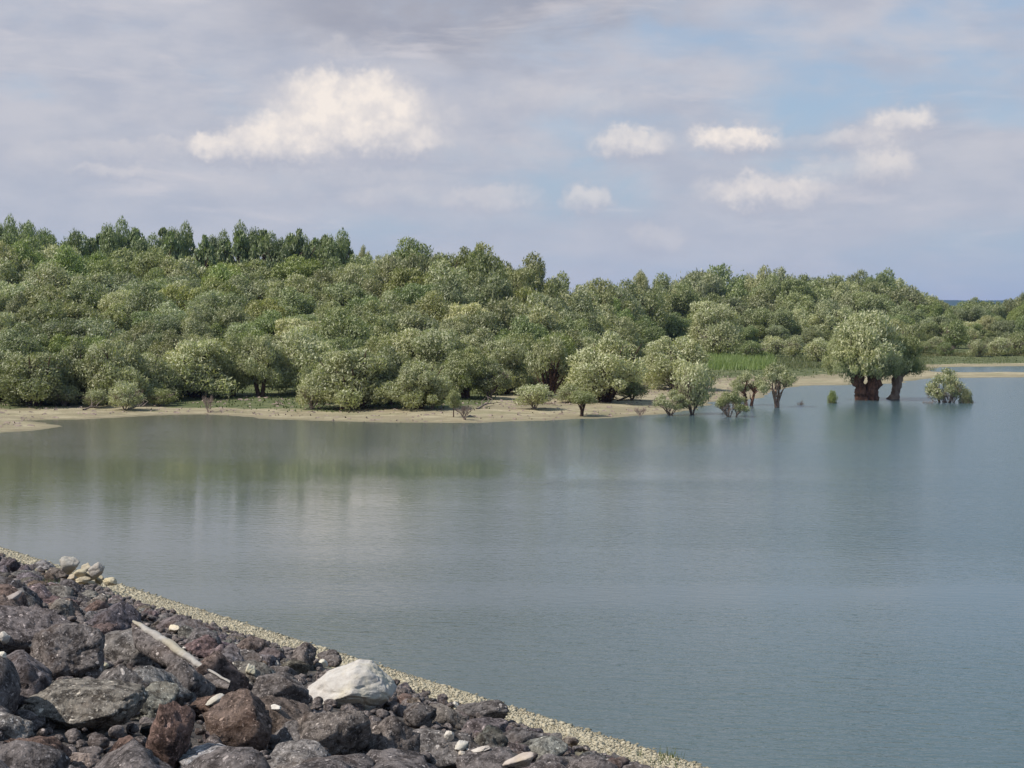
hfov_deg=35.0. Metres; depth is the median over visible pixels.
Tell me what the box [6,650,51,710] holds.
rock
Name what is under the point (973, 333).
bush
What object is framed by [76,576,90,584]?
heap stone
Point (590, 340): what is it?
willow tree
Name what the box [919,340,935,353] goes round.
bush
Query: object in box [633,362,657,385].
bush
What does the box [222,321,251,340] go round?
willow tree
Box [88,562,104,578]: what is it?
heap stone
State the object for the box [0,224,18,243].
poplar tree
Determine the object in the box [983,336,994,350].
bush
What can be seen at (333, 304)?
willow tree
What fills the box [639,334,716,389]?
willow tree
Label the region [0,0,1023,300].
sky
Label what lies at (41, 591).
rock
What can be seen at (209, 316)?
willow tree
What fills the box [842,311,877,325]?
willow tree
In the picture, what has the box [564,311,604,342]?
willow tree
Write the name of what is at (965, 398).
bush
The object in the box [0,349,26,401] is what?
willow tree
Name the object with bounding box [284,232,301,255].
poplar tree
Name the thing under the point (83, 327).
willow tree
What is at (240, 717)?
rock
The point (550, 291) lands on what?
willow tree
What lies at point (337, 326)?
willow tree
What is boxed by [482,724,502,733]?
rock
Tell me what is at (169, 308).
willow tree
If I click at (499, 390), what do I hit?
bush
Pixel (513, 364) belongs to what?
willow tree
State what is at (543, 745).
rock
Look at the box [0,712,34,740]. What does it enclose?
rock
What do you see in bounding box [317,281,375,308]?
willow tree
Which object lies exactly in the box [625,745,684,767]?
weeds
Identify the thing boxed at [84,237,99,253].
poplar tree
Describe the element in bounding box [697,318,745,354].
bush
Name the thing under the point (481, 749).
pale stone
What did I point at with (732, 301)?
willow tree
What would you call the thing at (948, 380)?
bush
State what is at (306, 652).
rock
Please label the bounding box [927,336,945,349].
bush
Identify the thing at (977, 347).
bush
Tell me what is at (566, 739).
rock
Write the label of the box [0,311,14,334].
willow tree
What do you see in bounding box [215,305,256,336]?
willow tree
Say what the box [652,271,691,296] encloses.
broadleaf tree
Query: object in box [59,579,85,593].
rock
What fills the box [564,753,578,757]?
rock
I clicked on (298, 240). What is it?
poplar tree
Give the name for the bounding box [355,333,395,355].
willow tree
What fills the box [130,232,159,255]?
poplar tree
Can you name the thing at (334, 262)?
willow tree
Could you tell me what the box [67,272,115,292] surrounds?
willow tree
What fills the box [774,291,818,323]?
willow tree
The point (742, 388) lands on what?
young tree
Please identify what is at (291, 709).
rock
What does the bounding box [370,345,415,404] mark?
willow tree
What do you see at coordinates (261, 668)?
rock
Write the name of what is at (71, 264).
willow tree
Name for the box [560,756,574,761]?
rock
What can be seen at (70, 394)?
bush
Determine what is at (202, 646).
rock
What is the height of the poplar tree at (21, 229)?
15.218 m
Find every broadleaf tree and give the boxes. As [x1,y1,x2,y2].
[0,257,41,290]
[10,239,54,268]
[92,270,142,295]
[107,247,148,277]
[128,277,169,291]
[129,245,174,278]
[161,279,196,298]
[228,273,270,302]
[238,272,284,290]
[261,272,307,300]
[270,254,324,286]
[355,244,370,259]
[429,246,477,268]
[503,251,545,294]
[534,270,569,302]
[556,290,595,317]
[559,284,606,320]
[580,281,613,309]
[589,278,639,322]
[615,278,670,338]
[630,268,649,295]
[634,319,665,355]
[636,289,673,335]
[637,314,657,346]
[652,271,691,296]
[662,284,702,320]
[662,312,690,341]
[666,316,690,338]
[686,292,724,314]
[707,263,750,290]
[736,325,758,344]
[744,264,779,293]
[767,306,800,335]
[791,308,823,336]
[812,299,856,341]
[862,267,896,294]
[877,284,927,311]
[914,294,939,312]
[916,301,942,316]
[921,321,945,340]
[938,321,965,336]
[941,308,957,321]
[950,301,973,309]
[956,304,986,322]
[964,297,995,305]
[964,319,980,329]
[965,323,983,343]
[977,302,1006,319]
[1003,296,1022,305]
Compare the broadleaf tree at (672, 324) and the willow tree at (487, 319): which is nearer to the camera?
the willow tree at (487, 319)
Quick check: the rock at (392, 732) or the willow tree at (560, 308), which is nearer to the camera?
the rock at (392, 732)
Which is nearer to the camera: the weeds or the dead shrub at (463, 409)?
the weeds
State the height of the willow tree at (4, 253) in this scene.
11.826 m
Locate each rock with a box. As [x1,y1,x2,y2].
[0,558,21,571]
[0,565,7,571]
[0,572,11,576]
[0,577,43,607]
[0,584,28,606]
[0,594,19,606]
[0,604,72,654]
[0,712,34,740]
[2,735,71,756]
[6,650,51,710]
[12,570,44,580]
[16,572,41,580]
[16,588,39,606]
[17,678,148,733]
[18,564,31,570]
[20,577,40,581]
[24,578,38,582]
[27,580,47,585]
[28,583,51,599]
[30,622,104,679]
[31,560,55,569]
[41,573,59,582]
[43,595,58,603]
[46,567,66,578]
[46,585,73,597]
[48,598,80,610]
[49,598,75,616]
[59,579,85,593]
[62,596,76,599]
[69,752,99,767]
[74,593,90,601]
[82,589,97,598]
[84,600,109,612]
[85,593,108,604]
[85,601,140,629]
[85,611,97,615]
[85,615,93,619]
[90,622,118,634]
[97,664,149,687]
[103,628,161,666]
[108,595,123,602]
[108,735,143,752]
[109,597,120,603]
[133,665,193,705]
[133,681,180,719]
[136,605,151,609]
[140,722,151,737]
[141,610,158,620]
[145,701,195,767]
[151,618,164,626]
[156,614,187,631]
[165,659,215,706]
[171,618,205,634]
[178,625,193,638]
[178,743,225,767]
[184,634,218,657]
[185,627,221,644]
[189,695,219,720]
[195,651,252,694]
[202,688,272,750]
[202,731,209,742]
[210,644,225,653]
[221,643,244,661]
[226,637,236,642]
[232,660,275,684]
[236,636,265,652]
[240,650,262,661]
[250,671,309,705]
[259,647,286,660]
[260,695,311,733]
[261,654,279,666]
[267,739,330,767]
[271,666,298,675]
[274,720,299,747]
[280,658,289,663]
[280,659,310,674]
[292,642,316,669]
[296,710,371,755]
[317,649,341,667]
[359,716,420,752]
[397,693,412,703]
[398,682,411,689]
[403,702,436,727]
[406,697,419,702]
[413,728,479,767]
[424,698,436,701]
[429,703,468,729]
[454,699,508,718]
[461,717,508,732]
[474,731,507,746]
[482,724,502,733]
[485,743,517,755]
[503,727,548,742]
[507,742,530,752]
[526,735,567,761]
[529,728,543,732]
[536,753,567,766]
[551,733,562,739]
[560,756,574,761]
[562,736,576,747]
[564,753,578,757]
[579,752,593,756]
[609,756,629,767]
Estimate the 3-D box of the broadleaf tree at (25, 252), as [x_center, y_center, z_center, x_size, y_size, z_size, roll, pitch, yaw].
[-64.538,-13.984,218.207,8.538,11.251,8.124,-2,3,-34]
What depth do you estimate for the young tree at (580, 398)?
128.34 m
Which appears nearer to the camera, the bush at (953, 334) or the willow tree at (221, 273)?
the willow tree at (221, 273)
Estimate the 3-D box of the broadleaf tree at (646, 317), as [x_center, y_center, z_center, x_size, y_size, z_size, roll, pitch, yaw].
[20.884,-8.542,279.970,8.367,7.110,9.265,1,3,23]
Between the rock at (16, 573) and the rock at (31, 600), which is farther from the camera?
the rock at (16, 573)
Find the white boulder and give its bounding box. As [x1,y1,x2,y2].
[307,659,396,710]
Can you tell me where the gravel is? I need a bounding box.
[0,547,708,767]
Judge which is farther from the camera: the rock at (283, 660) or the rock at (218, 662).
the rock at (283, 660)
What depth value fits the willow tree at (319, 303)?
194.92 m
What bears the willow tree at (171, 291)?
on the ground at (496, 410)
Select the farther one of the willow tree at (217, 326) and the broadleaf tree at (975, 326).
the broadleaf tree at (975, 326)
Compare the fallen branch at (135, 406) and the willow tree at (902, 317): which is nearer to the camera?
the fallen branch at (135, 406)
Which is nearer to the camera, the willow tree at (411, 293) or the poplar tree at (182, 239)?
the willow tree at (411, 293)
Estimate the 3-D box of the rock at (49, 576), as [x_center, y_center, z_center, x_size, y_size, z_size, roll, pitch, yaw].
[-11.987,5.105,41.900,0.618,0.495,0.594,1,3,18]
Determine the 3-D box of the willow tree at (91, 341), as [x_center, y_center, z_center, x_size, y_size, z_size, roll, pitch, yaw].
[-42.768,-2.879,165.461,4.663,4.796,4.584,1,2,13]
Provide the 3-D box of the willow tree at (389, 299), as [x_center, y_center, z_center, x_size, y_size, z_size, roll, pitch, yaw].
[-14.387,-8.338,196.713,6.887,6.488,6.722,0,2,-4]
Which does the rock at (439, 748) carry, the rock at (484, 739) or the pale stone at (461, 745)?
the pale stone at (461, 745)
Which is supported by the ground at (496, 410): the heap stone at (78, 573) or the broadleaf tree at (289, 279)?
the broadleaf tree at (289, 279)
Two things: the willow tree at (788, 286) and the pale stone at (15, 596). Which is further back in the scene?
the willow tree at (788, 286)
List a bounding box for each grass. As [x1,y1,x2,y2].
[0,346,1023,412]
[766,352,937,370]
[919,351,1023,355]
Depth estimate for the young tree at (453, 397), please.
125.46 m
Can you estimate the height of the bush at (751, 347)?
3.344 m
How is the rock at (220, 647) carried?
on the embankment ground at (195, 737)
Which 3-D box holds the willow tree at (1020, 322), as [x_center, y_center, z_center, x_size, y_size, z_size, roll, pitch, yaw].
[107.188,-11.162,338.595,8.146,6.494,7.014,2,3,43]
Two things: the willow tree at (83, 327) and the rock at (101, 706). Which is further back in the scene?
the willow tree at (83, 327)
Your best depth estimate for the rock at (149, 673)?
22.94 m
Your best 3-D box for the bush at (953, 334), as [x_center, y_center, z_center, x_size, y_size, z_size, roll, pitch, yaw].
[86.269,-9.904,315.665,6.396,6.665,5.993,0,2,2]
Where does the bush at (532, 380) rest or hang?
on the ground at (496, 410)
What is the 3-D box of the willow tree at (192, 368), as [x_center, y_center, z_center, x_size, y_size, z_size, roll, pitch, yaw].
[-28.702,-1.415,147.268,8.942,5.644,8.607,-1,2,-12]
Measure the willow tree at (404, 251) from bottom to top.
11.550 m
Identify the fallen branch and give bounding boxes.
[82,399,103,409]
[127,400,148,408]
[476,396,492,408]
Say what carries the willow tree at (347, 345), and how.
on the ground at (496, 410)
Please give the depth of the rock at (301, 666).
30.58 m
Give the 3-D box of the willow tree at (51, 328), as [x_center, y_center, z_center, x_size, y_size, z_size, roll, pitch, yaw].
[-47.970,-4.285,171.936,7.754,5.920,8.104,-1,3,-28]
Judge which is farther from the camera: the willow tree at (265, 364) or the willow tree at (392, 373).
the willow tree at (265, 364)
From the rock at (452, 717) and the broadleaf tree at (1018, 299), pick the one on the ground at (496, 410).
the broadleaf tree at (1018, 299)
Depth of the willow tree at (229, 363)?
146.86 m
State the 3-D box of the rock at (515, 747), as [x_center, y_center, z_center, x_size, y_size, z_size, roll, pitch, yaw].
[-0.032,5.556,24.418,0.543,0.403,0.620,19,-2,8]
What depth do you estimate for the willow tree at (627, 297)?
279.48 m
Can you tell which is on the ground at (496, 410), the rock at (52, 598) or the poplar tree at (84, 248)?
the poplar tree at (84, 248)
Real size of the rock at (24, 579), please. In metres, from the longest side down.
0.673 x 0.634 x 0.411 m
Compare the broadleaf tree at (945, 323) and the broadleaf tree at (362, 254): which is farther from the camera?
the broadleaf tree at (945, 323)
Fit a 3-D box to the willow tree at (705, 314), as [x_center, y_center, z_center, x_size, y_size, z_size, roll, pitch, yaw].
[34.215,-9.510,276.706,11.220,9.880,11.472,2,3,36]
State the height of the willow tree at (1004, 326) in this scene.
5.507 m
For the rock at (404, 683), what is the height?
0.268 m
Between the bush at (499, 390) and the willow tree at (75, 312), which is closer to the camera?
the bush at (499, 390)
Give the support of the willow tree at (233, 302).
on the ground at (496, 410)
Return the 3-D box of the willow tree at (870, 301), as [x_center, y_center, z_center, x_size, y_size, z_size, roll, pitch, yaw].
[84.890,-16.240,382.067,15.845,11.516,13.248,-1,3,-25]
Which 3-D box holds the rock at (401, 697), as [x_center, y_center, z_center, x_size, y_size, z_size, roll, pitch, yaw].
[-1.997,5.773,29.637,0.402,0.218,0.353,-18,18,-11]
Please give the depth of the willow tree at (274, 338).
165.92 m
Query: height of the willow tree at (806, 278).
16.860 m
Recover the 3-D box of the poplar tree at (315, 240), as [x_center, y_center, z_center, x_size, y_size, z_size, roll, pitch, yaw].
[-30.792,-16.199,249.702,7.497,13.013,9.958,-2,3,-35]
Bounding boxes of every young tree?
[299,363,313,385]
[445,389,461,416]
[565,390,597,415]
[669,359,716,414]
[729,369,762,405]
[757,362,798,406]
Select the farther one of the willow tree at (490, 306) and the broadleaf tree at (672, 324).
the broadleaf tree at (672, 324)
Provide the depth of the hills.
5928.29 m
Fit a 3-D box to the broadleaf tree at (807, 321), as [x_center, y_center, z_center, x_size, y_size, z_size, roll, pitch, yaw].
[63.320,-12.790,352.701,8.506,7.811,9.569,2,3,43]
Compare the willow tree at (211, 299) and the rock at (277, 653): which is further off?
the willow tree at (211, 299)
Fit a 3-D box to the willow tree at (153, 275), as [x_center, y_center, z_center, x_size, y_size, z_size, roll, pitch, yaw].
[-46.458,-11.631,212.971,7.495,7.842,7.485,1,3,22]
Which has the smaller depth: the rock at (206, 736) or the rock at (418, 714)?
the rock at (206, 736)
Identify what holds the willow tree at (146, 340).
on the ground at (496, 410)
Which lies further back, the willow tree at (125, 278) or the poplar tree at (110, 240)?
the poplar tree at (110, 240)
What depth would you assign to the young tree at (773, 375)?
142.13 m
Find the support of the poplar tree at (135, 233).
on the ground at (496, 410)
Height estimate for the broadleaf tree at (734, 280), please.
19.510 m
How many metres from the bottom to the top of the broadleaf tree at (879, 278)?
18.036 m
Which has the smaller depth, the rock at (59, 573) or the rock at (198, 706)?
the rock at (198, 706)
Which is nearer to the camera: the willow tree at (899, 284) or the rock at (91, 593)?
the rock at (91, 593)
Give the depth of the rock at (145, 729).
19.53 m
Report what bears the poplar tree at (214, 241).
on the ground at (496, 410)
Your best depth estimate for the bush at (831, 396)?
148.92 m
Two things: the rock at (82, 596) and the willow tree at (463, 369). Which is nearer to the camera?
the rock at (82, 596)
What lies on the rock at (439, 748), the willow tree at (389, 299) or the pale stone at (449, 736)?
the pale stone at (449, 736)
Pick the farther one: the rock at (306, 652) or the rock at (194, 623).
the rock at (194, 623)
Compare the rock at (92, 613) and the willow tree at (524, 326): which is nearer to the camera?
the rock at (92, 613)
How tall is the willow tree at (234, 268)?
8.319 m
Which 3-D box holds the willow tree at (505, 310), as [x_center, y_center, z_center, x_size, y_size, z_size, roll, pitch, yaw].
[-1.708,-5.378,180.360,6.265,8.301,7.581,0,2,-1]
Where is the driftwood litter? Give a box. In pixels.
[0,375,782,426]
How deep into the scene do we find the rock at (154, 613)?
37.37 m
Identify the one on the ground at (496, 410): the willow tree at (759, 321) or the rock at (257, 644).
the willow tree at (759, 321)
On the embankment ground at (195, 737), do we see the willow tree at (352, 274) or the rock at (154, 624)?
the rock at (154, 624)
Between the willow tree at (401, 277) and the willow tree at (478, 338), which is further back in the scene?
the willow tree at (401, 277)
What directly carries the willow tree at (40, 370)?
on the ground at (496, 410)
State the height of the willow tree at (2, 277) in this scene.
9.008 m
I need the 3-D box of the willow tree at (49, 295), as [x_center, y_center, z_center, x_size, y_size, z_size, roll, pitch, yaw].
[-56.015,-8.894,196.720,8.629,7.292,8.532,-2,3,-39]
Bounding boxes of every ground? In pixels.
[0,339,1023,432]
[4,551,690,767]
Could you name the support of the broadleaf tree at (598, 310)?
on the ground at (496, 410)
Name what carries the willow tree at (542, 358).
on the ground at (496, 410)
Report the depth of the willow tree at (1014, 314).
378.82 m
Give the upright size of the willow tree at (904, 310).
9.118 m
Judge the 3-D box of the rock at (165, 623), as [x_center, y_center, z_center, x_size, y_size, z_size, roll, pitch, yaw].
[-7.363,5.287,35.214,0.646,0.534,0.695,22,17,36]
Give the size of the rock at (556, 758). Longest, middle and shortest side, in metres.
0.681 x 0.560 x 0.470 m
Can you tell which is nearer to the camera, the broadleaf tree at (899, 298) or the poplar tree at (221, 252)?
the poplar tree at (221, 252)
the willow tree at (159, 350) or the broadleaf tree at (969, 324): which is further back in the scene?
the broadleaf tree at (969, 324)
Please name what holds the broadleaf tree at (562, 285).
on the ground at (496, 410)
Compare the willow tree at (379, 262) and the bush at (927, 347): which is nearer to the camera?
the willow tree at (379, 262)
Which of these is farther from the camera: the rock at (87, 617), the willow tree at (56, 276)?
the willow tree at (56, 276)
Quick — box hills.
[939,300,1003,306]
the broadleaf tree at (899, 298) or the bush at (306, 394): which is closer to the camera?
the bush at (306, 394)
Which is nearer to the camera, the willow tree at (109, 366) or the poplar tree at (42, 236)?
the willow tree at (109, 366)
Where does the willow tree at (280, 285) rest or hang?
on the ground at (496, 410)
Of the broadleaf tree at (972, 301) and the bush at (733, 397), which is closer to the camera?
the bush at (733, 397)
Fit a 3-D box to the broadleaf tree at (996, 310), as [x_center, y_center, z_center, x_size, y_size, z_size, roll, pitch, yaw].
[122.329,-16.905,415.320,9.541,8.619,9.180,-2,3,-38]
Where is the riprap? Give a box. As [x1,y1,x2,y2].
[0,556,652,767]
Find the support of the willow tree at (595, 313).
on the ground at (496, 410)
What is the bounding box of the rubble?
[0,553,633,767]
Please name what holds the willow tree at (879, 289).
on the ground at (496, 410)
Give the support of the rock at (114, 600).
on the embankment ground at (195, 737)
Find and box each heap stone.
[59,556,79,574]
[67,574,76,580]
[73,569,86,577]
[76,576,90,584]
[81,563,90,570]
[86,572,96,580]
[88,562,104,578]
[88,580,98,585]
[95,575,103,584]
[103,577,116,585]
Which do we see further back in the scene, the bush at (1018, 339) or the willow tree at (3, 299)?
the bush at (1018, 339)
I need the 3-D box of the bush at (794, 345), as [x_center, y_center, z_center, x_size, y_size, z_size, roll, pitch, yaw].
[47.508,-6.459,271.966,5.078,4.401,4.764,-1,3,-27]
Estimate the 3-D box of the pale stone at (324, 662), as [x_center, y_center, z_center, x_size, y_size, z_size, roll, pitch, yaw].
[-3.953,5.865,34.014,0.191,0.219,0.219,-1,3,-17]
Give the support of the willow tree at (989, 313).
on the ground at (496, 410)
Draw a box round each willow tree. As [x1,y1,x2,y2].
[0,230,44,258]
[0,239,34,278]
[0,272,5,286]
[0,280,37,302]
[0,293,9,312]
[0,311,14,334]
[0,321,52,358]
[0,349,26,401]
[0,351,81,405]
[1,305,47,337]
[3,291,41,322]
[21,260,76,295]
[22,281,84,313]
[28,317,78,342]
[30,299,73,324]
[33,243,90,270]
[35,243,91,277]
[38,333,77,356]
[56,300,116,328]
[56,338,92,401]
[61,279,108,312]
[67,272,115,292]
[67,314,126,345]
[75,337,155,405]
[81,251,106,266]
[81,257,125,279]
[81,334,106,352]
[97,289,136,314]
[101,303,142,332]
[107,335,143,356]
[108,269,143,286]
[115,281,179,325]
[120,319,163,340]
[130,310,161,327]
[130,351,184,399]
[134,332,165,359]
[138,267,165,284]
[143,328,196,360]
[148,313,185,337]
[152,300,189,326]
[155,254,212,280]
[156,338,240,397]
[158,283,201,313]
[165,275,205,287]
[177,310,214,338]
[182,288,228,314]
[188,332,218,342]
[191,307,226,337]
[196,260,243,278]
[196,275,247,301]
[197,263,249,291]
[206,333,249,395]
[207,337,231,365]
[209,322,232,341]
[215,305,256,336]
[218,291,249,312]
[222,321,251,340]
[232,258,275,280]
[234,331,290,396]
[237,309,289,337]
[237,329,263,344]
[241,299,276,310]
[244,297,287,319]
[255,334,289,358]
[263,281,297,304]
[266,324,334,392]
[272,285,318,317]
[273,317,331,335]
[281,314,320,324]
[290,277,333,312]
[298,268,335,289]
[305,328,335,350]
[310,256,345,277]
[311,301,339,316]
[311,347,393,409]
[314,307,376,347]
[316,300,350,325]
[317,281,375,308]
[327,335,364,352]
[330,262,385,289]
[340,293,380,313]
[347,253,378,271]
[349,299,394,323]
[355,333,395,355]
[357,277,388,300]
[363,313,409,338]
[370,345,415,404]
[371,253,401,275]
[374,253,400,285]
[374,327,429,363]
[378,290,408,309]
[379,267,435,299]
[379,361,452,408]
[384,302,425,316]
[389,282,437,307]
[391,235,435,267]
[394,308,445,335]
[395,250,436,287]
[402,289,459,325]
[411,328,470,373]
[415,257,475,291]
[423,260,465,276]
[429,272,475,305]
[437,314,473,341]
[442,345,499,397]
[444,302,489,324]
[455,241,511,271]
[457,268,514,310]
[460,248,515,289]
[460,326,507,355]
[461,311,503,340]
[467,287,493,310]
[470,357,511,398]
[480,299,518,335]
[480,332,556,383]
[482,294,530,323]
[482,339,534,393]
[493,314,548,340]
[506,284,536,305]
[507,266,538,294]
[512,301,566,334]
[523,334,577,396]
[526,290,570,326]
[536,294,568,314]
[537,330,576,381]
[539,280,563,304]
[549,329,586,380]
[554,317,600,344]
[562,329,649,402]
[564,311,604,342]
[570,309,604,337]
[579,336,597,347]
[596,316,626,332]
[600,303,644,356]
[603,328,630,357]
[603,328,645,360]
[604,283,646,320]
[611,298,638,326]
[634,272,655,292]
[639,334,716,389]
[654,278,684,296]
[676,267,720,290]
[677,300,744,351]
[679,268,729,301]
[716,283,756,298]
[719,296,753,314]
[730,288,786,319]
[732,306,772,340]
[750,274,780,303]
[763,325,792,341]
[772,266,798,293]
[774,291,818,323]
[776,279,812,304]
[791,274,824,288]
[801,325,825,343]
[807,280,834,304]
[807,297,840,330]
[809,273,863,293]
[818,307,913,399]
[825,279,861,302]
[836,292,869,316]
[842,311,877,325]
[846,269,867,286]
[850,291,896,314]
[860,279,893,296]
[886,333,925,398]
[887,301,927,326]
[887,313,914,325]
[888,318,908,334]
[892,278,932,311]
[915,317,934,335]
[926,316,954,325]
[939,299,950,314]
[977,310,995,322]
[980,315,999,331]
[980,329,996,340]
[990,320,1018,339]
[1002,297,1020,319]
[1006,304,1023,320]
[1011,315,1023,336]
[1014,292,1023,302]
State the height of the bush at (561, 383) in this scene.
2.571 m
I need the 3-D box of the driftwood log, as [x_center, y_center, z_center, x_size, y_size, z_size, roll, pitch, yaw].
[-5.202,4.203,25.168,0.515,0.601,3.322,-2,3,-37]
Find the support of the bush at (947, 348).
on the ground at (496, 410)
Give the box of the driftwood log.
[131,620,230,689]
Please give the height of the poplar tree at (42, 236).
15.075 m
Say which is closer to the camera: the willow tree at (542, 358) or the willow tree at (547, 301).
the willow tree at (542, 358)
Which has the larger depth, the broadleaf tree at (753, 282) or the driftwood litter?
the broadleaf tree at (753, 282)
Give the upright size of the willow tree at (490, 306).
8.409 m
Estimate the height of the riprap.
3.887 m
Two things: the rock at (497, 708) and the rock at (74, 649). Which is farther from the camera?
the rock at (497, 708)
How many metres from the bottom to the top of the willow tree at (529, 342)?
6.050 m
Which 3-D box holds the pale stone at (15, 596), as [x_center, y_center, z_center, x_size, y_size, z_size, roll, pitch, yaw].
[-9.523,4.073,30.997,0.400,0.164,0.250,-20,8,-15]
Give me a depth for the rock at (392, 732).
21.15 m
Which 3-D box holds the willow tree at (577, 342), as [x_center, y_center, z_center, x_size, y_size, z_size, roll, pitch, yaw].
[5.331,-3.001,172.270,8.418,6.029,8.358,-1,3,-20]
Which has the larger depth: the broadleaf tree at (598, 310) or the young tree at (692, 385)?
the broadleaf tree at (598, 310)
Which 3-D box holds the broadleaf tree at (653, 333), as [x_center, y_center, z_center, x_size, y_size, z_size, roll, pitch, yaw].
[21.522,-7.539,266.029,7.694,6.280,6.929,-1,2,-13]
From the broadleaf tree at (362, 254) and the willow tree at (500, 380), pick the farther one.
the broadleaf tree at (362, 254)
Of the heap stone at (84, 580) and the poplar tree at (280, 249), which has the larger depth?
the poplar tree at (280, 249)
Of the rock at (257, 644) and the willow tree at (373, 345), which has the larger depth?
the willow tree at (373, 345)
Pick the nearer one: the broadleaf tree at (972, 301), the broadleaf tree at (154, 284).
the broadleaf tree at (154, 284)
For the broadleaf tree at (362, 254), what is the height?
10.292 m
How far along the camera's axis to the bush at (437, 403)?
131.14 m
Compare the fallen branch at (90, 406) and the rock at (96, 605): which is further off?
the fallen branch at (90, 406)
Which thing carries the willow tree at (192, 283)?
on the ground at (496, 410)
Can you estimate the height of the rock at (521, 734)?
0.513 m
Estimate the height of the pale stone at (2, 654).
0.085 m
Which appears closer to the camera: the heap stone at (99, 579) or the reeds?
the heap stone at (99, 579)
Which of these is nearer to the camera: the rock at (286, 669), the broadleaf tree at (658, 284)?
the rock at (286, 669)
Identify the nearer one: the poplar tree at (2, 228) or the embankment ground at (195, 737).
the embankment ground at (195, 737)
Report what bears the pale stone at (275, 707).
on the rock at (291, 709)
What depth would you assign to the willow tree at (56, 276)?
204.40 m
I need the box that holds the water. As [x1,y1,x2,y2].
[0,366,1023,767]
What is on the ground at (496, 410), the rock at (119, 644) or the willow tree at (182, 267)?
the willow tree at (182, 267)
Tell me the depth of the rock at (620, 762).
24.21 m
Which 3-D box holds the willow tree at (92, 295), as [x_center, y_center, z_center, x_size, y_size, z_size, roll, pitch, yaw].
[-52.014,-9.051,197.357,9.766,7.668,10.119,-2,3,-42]
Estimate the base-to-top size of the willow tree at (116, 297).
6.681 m
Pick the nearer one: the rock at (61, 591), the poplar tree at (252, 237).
the rock at (61, 591)
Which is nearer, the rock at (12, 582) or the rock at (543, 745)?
the rock at (543, 745)
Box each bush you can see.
[47,385,83,405]
[82,389,109,407]
[106,379,146,409]
[145,387,178,405]
[295,372,329,409]
[420,385,444,408]
[435,371,463,398]
[471,376,505,393]
[512,383,556,408]
[515,372,544,389]
[554,383,586,402]
[557,379,567,387]
[616,377,652,399]
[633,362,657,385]
[651,389,691,414]
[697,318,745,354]
[711,389,750,416]
[736,340,768,357]
[761,335,784,356]
[781,332,806,356]
[801,337,829,361]
[827,390,837,402]
[897,321,927,349]
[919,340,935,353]
[924,367,969,402]
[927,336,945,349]
[936,341,956,355]
[941,318,971,347]
[958,388,973,403]
[962,327,982,344]
[966,338,989,356]
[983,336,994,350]
[986,337,1015,355]
[1000,332,1013,340]
[1005,329,1023,354]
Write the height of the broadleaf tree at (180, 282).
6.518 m
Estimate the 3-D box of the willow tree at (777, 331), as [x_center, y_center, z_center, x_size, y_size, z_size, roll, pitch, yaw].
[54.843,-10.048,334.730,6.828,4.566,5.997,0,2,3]
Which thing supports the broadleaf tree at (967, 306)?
on the ground at (496, 410)
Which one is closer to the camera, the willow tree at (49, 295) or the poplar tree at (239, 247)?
the willow tree at (49, 295)
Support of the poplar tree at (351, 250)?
on the ground at (496, 410)
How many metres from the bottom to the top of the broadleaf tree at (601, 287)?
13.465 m
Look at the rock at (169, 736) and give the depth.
17.50 m
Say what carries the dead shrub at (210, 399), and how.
on the ground at (496, 410)
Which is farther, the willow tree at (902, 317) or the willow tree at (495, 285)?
the willow tree at (902, 317)
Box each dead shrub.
[203,396,215,412]
[452,405,472,419]
[634,407,648,415]
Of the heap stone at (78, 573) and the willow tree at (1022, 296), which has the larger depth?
the willow tree at (1022, 296)
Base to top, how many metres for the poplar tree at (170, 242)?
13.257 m
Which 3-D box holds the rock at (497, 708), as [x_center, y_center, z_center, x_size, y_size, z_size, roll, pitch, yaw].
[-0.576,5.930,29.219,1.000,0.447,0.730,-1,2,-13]
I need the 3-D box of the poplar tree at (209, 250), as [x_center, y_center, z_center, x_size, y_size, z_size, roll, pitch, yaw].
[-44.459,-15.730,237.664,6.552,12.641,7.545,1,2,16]
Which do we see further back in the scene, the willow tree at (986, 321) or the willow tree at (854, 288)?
the willow tree at (854, 288)
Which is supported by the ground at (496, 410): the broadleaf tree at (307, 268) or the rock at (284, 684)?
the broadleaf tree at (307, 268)
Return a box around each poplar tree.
[0,213,17,236]
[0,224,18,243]
[17,220,33,236]
[20,221,56,254]
[59,227,82,249]
[62,231,90,258]
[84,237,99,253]
[86,232,107,262]
[99,215,129,258]
[119,237,141,256]
[127,227,146,251]
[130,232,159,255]
[154,231,183,261]
[158,227,167,245]
[161,221,192,261]
[184,233,204,265]
[193,234,218,273]
[202,228,230,267]
[212,239,236,264]
[223,229,255,269]
[232,219,260,260]
[248,228,277,268]
[263,231,296,278]
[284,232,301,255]
[288,228,315,274]
[300,233,320,260]
[309,237,318,256]
[312,234,327,267]
[320,228,349,268]
[341,240,355,262]
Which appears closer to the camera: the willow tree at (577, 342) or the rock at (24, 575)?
the rock at (24, 575)
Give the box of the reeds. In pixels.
[704,351,776,369]
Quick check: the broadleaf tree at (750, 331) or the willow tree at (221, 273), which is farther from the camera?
the broadleaf tree at (750, 331)
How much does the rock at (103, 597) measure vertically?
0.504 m
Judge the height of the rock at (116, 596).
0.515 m
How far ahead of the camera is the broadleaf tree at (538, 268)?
227.32 m
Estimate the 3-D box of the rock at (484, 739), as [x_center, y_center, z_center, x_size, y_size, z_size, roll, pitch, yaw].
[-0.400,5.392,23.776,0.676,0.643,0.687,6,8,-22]
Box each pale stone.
[0,631,9,643]
[0,651,5,658]
[7,590,21,600]
[169,624,179,632]
[205,693,223,705]
[245,664,255,674]
[271,704,280,711]
[319,659,327,666]
[444,730,453,741]
[455,740,468,750]
[471,745,490,752]
[502,752,533,767]
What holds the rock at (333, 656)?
on the embankment ground at (195, 737)

